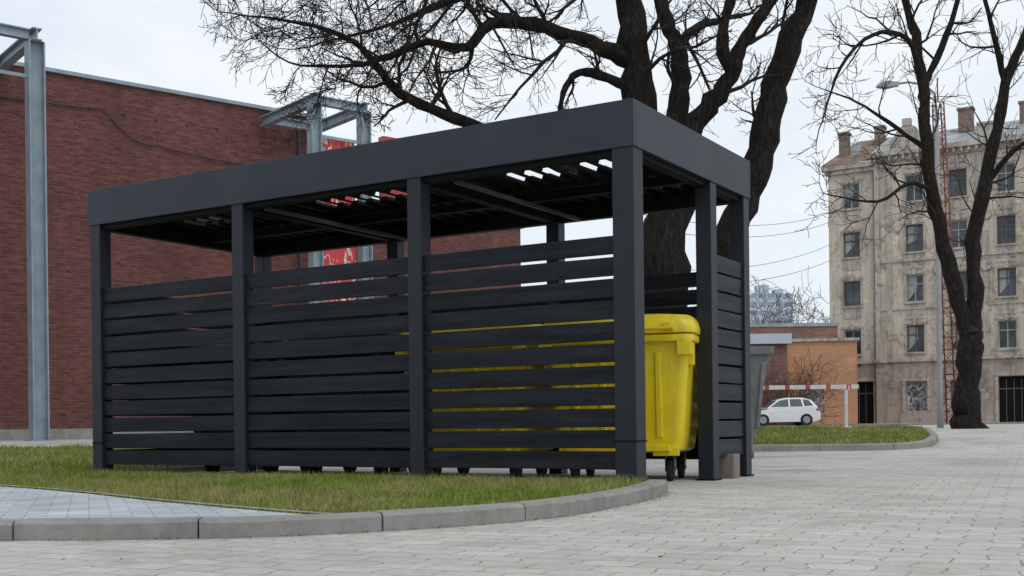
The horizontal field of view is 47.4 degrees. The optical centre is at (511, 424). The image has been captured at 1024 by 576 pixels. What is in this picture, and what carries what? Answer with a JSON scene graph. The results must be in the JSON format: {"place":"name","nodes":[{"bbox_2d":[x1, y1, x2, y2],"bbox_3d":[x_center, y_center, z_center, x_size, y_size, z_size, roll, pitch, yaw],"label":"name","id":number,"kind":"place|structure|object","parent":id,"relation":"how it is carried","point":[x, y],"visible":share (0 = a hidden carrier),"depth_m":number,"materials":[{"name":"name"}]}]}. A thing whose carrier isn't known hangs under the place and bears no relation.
{"place":"outdoors","nodes":[
{"label":"outdoors","id":0,"kind":"place"},
{"bbox_2d":[0,441,203,471],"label":"grass","id":1,"kind":"structure","parent":0,"point":[51,460],"depth_m":16.93,"materials":[{"name":"green plant"}]},
{"bbox_2d":[0,447,647,513],"bbox_3d":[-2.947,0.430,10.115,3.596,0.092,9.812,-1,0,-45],"label":"grass","id":2,"kind":"structure","parent":0,"point":[108,482],"depth_m":8.01,"materials":[{"name":"green plant"}]},
{"bbox_2d":[0,422,1023,575],"bbox_3d":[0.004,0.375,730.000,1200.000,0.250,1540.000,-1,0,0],"label":"ground","id":3,"kind":"structure","parent":0,"point":[933,523],"depth_m":5.13,"materials":[{"name":"grey concrete"}]},
{"bbox_2d":[0,23,53,440],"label":"steel frame","id":4,"kind":"object","parent":3,"relation":"on","point":[28,45],"visible":0.9,"depth_m":26.86,"materials":[{"name":"grey metal"}]},
{"bbox_2d":[0,486,298,518],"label":"walkway","id":5,"kind":"structure","parent":3,"relation":"on","point":[20,503],"depth_m":6.25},
{"bbox_2d":[0,484,337,513],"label":"walkway edging","id":6,"kind":"object","parent":5,"relation":"on","point":[180,501],"visible":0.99,"depth_m":6.57,"materials":[{"name":"concrete"}]},
{"bbox_2d":[175,340,307,473],"bbox_3d":[-2.761,-0.182,12.499,1.480,1.430,1.154,-1,0,31],"label":"waste container","id":7,"kind":"object","parent":3,"relation":"on","point":[268,469],"visible":0.15,"depth_m":12.13,"materials":[{"name":"plastic"}]},
{"bbox_2d":[0,66,520,428],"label":"walls","id":8,"kind":"structure","parent":3,"relation":"on","point":[87,149],"depth_m":30.72,"materials":[{"name":"red brick"}]},
{"bbox_2d":[0,96,302,303],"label":"facade cable","id":9,"kind":"object","parent":8,"relation":"attached to","point":[299,153],"visible":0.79,"depth_m":32.12,"materials":[{"name":"black metal"}]},
{"bbox_2d":[0,62,523,440],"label":"coping","id":10,"kind":"object","parent":8,"relation":"attached to","point":[23,434],"visible":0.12,"depth_m":30.72,"materials":[{"name":"metal"}]},
{"bbox_2d":[322,138,355,301],"bbox_3d":[-4.763,-4.393,32.093,1.050,7.000,0.040,-1,0,-39],"label":"mural banner","id":11,"kind":"object","parent":8,"relation":"attached to","point":[340,256],"visible":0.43,"depth_m":32.06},
{"bbox_2d":[378,136,406,199],"bbox_3d":[-3.918,-8.229,39.433,1.200,2.850,0.300,-1,0,-39],"label":"roof sign","id":12,"kind":"object","parent":8,"relation":"attached to","point":[382,138],"visible":0.14,"depth_m":39.12,"materials":[{"name":"red paint"}]},
{"bbox_2d":[259,92,372,303],"bbox_3d":[-5.558,-4.299,33.063,2.060,9.250,3.250,-1,0,-39],"label":"steel frame","id":13,"kind":"object","parent":3,"relation":"on","point":[314,144],"visible":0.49,"depth_m":32.34,"materials":[{"name":"grey metal"}]},
{"bbox_2d":[0,479,667,540],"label":"kerb","id":14,"kind":"structure","parent":3,"relation":"on","point":[85,529],"depth_m":5.40,"materials":[{"name":"concrete"}]},
{"bbox_2d":[276,333,409,474],"bbox_3d":[-1.531,-0.197,11.749,1.480,1.430,1.154,-1,0,31],"label":"waste container","id":15,"kind":"object","parent":3,"relation":"on","point":[316,470],"visible":0.12,"depth_m":11.34,"materials":[{"name":"plastic"}]},
{"bbox_2d":[114,466,605,480],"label":"edging kerb","id":16,"kind":"structure","parent":3,"relation":"on","point":[202,468],"depth_m":12.77,"materials":[{"name":"concrete"}]},
{"bbox_2d":[88,98,753,482],"bbox_3d":[-1.023,-0.933,11.239,6.052,2.910,2.512,-1,0,31],"label":"waste bin shelter","id":17,"kind":"object","parent":3,"relation":"on","point":[456,182],"visible":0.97,"depth_m":10.10,"materials":[{"name":"metal"}]},
{"bbox_2d":[395,324,555,476],"bbox_3d":[-0.255,-0.212,10.869,1.480,1.430,1.154,-1,0,26],"label":"waste container","id":18,"kind":"object","parent":3,"relation":"on","point":[516,472],"visible":0.15,"depth_m":10.45,"materials":[{"name":"yellow plastic"}]},
{"bbox_2d":[2,453,1010,559],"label":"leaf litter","id":19,"kind":"object","parent":3,"relation":"on","point":[369,500],"visible":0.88,"depth_m":6.41,"materials":[{"name":"brown plant"}]},
{"bbox_2d":[198,0,834,443],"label":"bare linden tree","id":20,"kind":"object","parent":3,"relation":"on","point":[664,232],"visible":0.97,"depth_m":16.54,"materials":[{"name":"brown plant"}]},
{"bbox_2d":[538,314,699,480],"bbox_3d":[1.013,-0.227,10.296,1.480,1.430,1.154,-1,0,18],"label":"waste container","id":21,"kind":"object","parent":3,"relation":"on","point":[671,385],"visible":0.46,"depth_m":9.80,"materials":[{"name":"yellow plastic"}]},
{"bbox_2d":[719,454,739,478],"bbox_3d":[1.919,0.369,10.356,0.170,0.215,0.160,-1,0,31],"label":"timber block","id":22,"kind":"object","parent":3,"relation":"on","point":[729,466],"depth_m":10.28,"materials":[{"name":"beige wood"}]},
{"bbox_2d":[697,346,773,457],"bbox_3d":[2.857,-0.284,16.200,1.420,1.500,1.200,-1,0,6],"label":"steel skip","id":23,"kind":"object","parent":3,"relation":"on","point":[759,356],"visible":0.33,"depth_m":15.63,"materials":[{"name":"grey metal"}]},
{"bbox_2d":[687,265,829,322],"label":"distant trees","id":24,"kind":"object","parent":3,"relation":"on","point":[794,312],"visible":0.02,"depth_m":109.98,"materials":[{"name":"plant"}]},
{"bbox_2d":[750,333,791,425],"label":"shed","id":25,"kind":"structure","parent":3,"relation":"on","point":[779,343],"depth_m":70.00,"materials":[{"name":"brick"}]},
{"bbox_2d":[750,285,792,322],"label":"building","id":26,"kind":"structure","parent":3,"relation":"on","point":[769,296],"depth_m":400.00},
{"bbox_2d":[750,322,838,338],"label":"brick warehouse","id":27,"kind":"structure","parent":3,"relation":"on","point":[811,330],"depth_m":82.00,"materials":[{"name":"red brick"}]},
{"bbox_2d":[762,347,845,424],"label":"bare shrub","id":28,"kind":"object","parent":3,"relation":"on","point":[808,393],"visible":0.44,"depth_m":68.76,"materials":[{"name":"brown plant"}]},
{"bbox_2d":[787,341,857,424],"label":"walls","id":29,"kind":"structure","parent":3,"relation":"on","point":[833,351],"depth_m":75.49,"materials":[{"name":"orange paint"}]},
{"bbox_2d":[802,389,823,411],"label":"graffiti","id":30,"kind":"object","parent":29,"relation":"attached to","point":[819,400],"visible":0.36,"depth_m":75.59,"materials":[{"name":"grey paint"}]},
{"bbox_2d":[792,337,859,341],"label":"roof edge","id":31,"kind":"object","parent":29,"relation":"on","point":[827,339],"visible":0.21,"depth_m":75.40,"materials":[{"name":"paint"}]},
{"bbox_2d":[753,423,931,444],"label":"island lawn","id":32,"kind":"structure","parent":3,"relation":"on","point":[841,439],"depth_m":20.64,"materials":[{"name":"green plant"}]},
{"bbox_2d":[763,384,858,427],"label":"barrier gate","id":33,"kind":"structure","parent":32,"relation":"on","point":[789,387],"depth_m":24.97,"materials":[{"name":"white metal"}]},
{"bbox_2d":[754,426,937,451],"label":"island kerb","id":34,"kind":"structure","parent":3,"relation":"on","point":[931,440],"depth_m":18.55,"materials":[{"name":"concrete"}]},
{"bbox_2d":[857,363,873,385],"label":"base wall","id":35,"kind":"structure","parent":3,"relation":"on","point":[865,370],"depth_m":86.59,"materials":[{"name":"paint"}]},
{"bbox_2d":[828,171,873,359],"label":"bay wall","id":36,"kind":"structure","parent":35,"relation":"on","point":[837,273],"depth_m":87.00,"materials":[{"name":"paint"}]},
{"bbox_2d":[646,214,828,281],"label":"overhead wires","id":37,"kind":"object","parent":36,"relation":"attached to","point":[781,234],"visible":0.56,"depth_m":76.38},
{"bbox_2d":[840,178,862,366],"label":"bay wall surrounds","id":38,"kind":"object","parent":36,"relation":"attached to","point":[852,313],"visible":0.9,"depth_m":86.99,"materials":[{"name":"beige stone"}]},
{"bbox_2d":[843,183,860,354],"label":"bay wall windows","id":39,"kind":"structure","parent":36,"relation":"in","point":[852,295],"depth_m":87.31,"materials":[{"name":"grey glass"}]},
{"bbox_2d":[857,382,873,423],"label":"base wall windows","id":40,"kind":"structure","parent":35,"relation":"attached to","point":[865,402],"depth_m":86.84,"materials":[{"name":"glass"}]},
{"bbox_2d":[857,378,876,423],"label":"base wall surrounds","id":41,"kind":"object","parent":35,"relation":"attached to","point":[866,379],"visible":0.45,"depth_m":86.21,"materials":[{"name":"paint"}]},
{"bbox_2d":[789,0,1023,428],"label":"bare street tree","id":42,"kind":"object","parent":3,"relation":"on","point":[966,403],"visible":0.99,"depth_m":29.78,"materials":[{"name":"brown plant"}]},
{"bbox_2d":[875,81,943,427],"bbox_3d":[11.616,-4.957,34.000,1.850,10.135,0.320,-1,0,0],"label":"street lamp","id":43,"kind":"object","parent":3,"relation":"on","point":[940,413],"visible":0.69,"depth_m":33.94,"materials":[{"name":"grey metal"}]},
{"bbox_2d":[876,358,1023,422],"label":"base wall","id":44,"kind":"structure","parent":3,"relation":"on","point":[889,395],"depth_m":84.10,"materials":[{"name":"paint"}]},
{"bbox_2d":[821,118,1023,363],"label":"cornice and trim","id":45,"kind":"structure","parent":44,"relation":"on","point":[973,145],"depth_m":84.66,"materials":[{"name":"paint"}]},
{"bbox_2d":[872,154,979,420],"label":"downpipes","id":46,"kind":"object","parent":45,"relation":"attached to","point":[874,281],"visible":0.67,"depth_m":86.09,"materials":[{"name":"metal"}]},
{"bbox_2d":[876,146,1023,359],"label":"wall","id":47,"kind":"structure","parent":45,"relation":"attached to","point":[900,316],"depth_m":83.84,"materials":[{"name":"paint"}]},
{"bbox_2d":[902,151,1018,357],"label":"wall surrounds","id":48,"kind":"object","parent":47,"relation":"attached to","point":[959,205],"visible":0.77,"depth_m":82.68,"materials":[{"name":"paint"}]},
{"bbox_2d":[906,163,1016,351],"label":"wall windows","id":49,"kind":"structure","parent":47,"relation":"attached to","point":[1007,329],"depth_m":83.00,"materials":[{"name":"grey glass"}]},
{"bbox_2d":[902,372,1023,421],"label":"base wall surrounds","id":50,"kind":"object","parent":44,"relation":"attached to","point":[928,379],"visible":0.7,"depth_m":83.13,"materials":[{"name":"beige stone"}]},
{"bbox_2d":[906,376,1023,421],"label":"base wall windows","id":51,"kind":"structure","parent":44,"relation":"in","point":[1011,398],"depth_m":81.52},
{"bbox_2d":[0,0,1023,322],"label":"sky","id":52,"kind":"structure","parent":0,"point":[158,43],"materials":[{"name":"white"}]},
{"bbox_2d":[762,422,1023,426],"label":"road","id":53,"kind":"structure","parent":0,"point":[903,424],"depth_m":61.99,"materials":[{"name":"grey asphalt"}]},
{"bbox_2d":[760,398,820,425],"bbox_3d":[13.838,-0.636,60.000,3.690,1.440,1.830,-1,0,0],"label":"white car","id":54,"kind":"object","parent":53,"relation":"on","point":[800,411],"visible":0.75,"depth_m":59.14,"materials":[{"name":"white paint"}]},
{"bbox_2d":[932,78,957,423],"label":"lattice mast","id":55,"kind":"object","parent":53,"relation":"on","point":[945,362],"visible":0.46,"depth_m":65.73,"materials":[{"name":"red metal"}]},
{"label":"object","id":56,"kind":"object","parent":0,"visible":0},
{"bbox_2d":[821,120,1023,166],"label":"roof","id":57,"kind":"structure","parent":56,"relation":"on","point":[855,156],"depth_m":86.85,"materials":[{"name":"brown metal"}]},
{"bbox_2d":[837,100,1023,164],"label":"chimneys","id":58,"kind":"object","parent":57,"relation":"on","point":[965,114],"visible":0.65,"depth_m":85.46,"materials":[{"name":"brick"}]}
]}

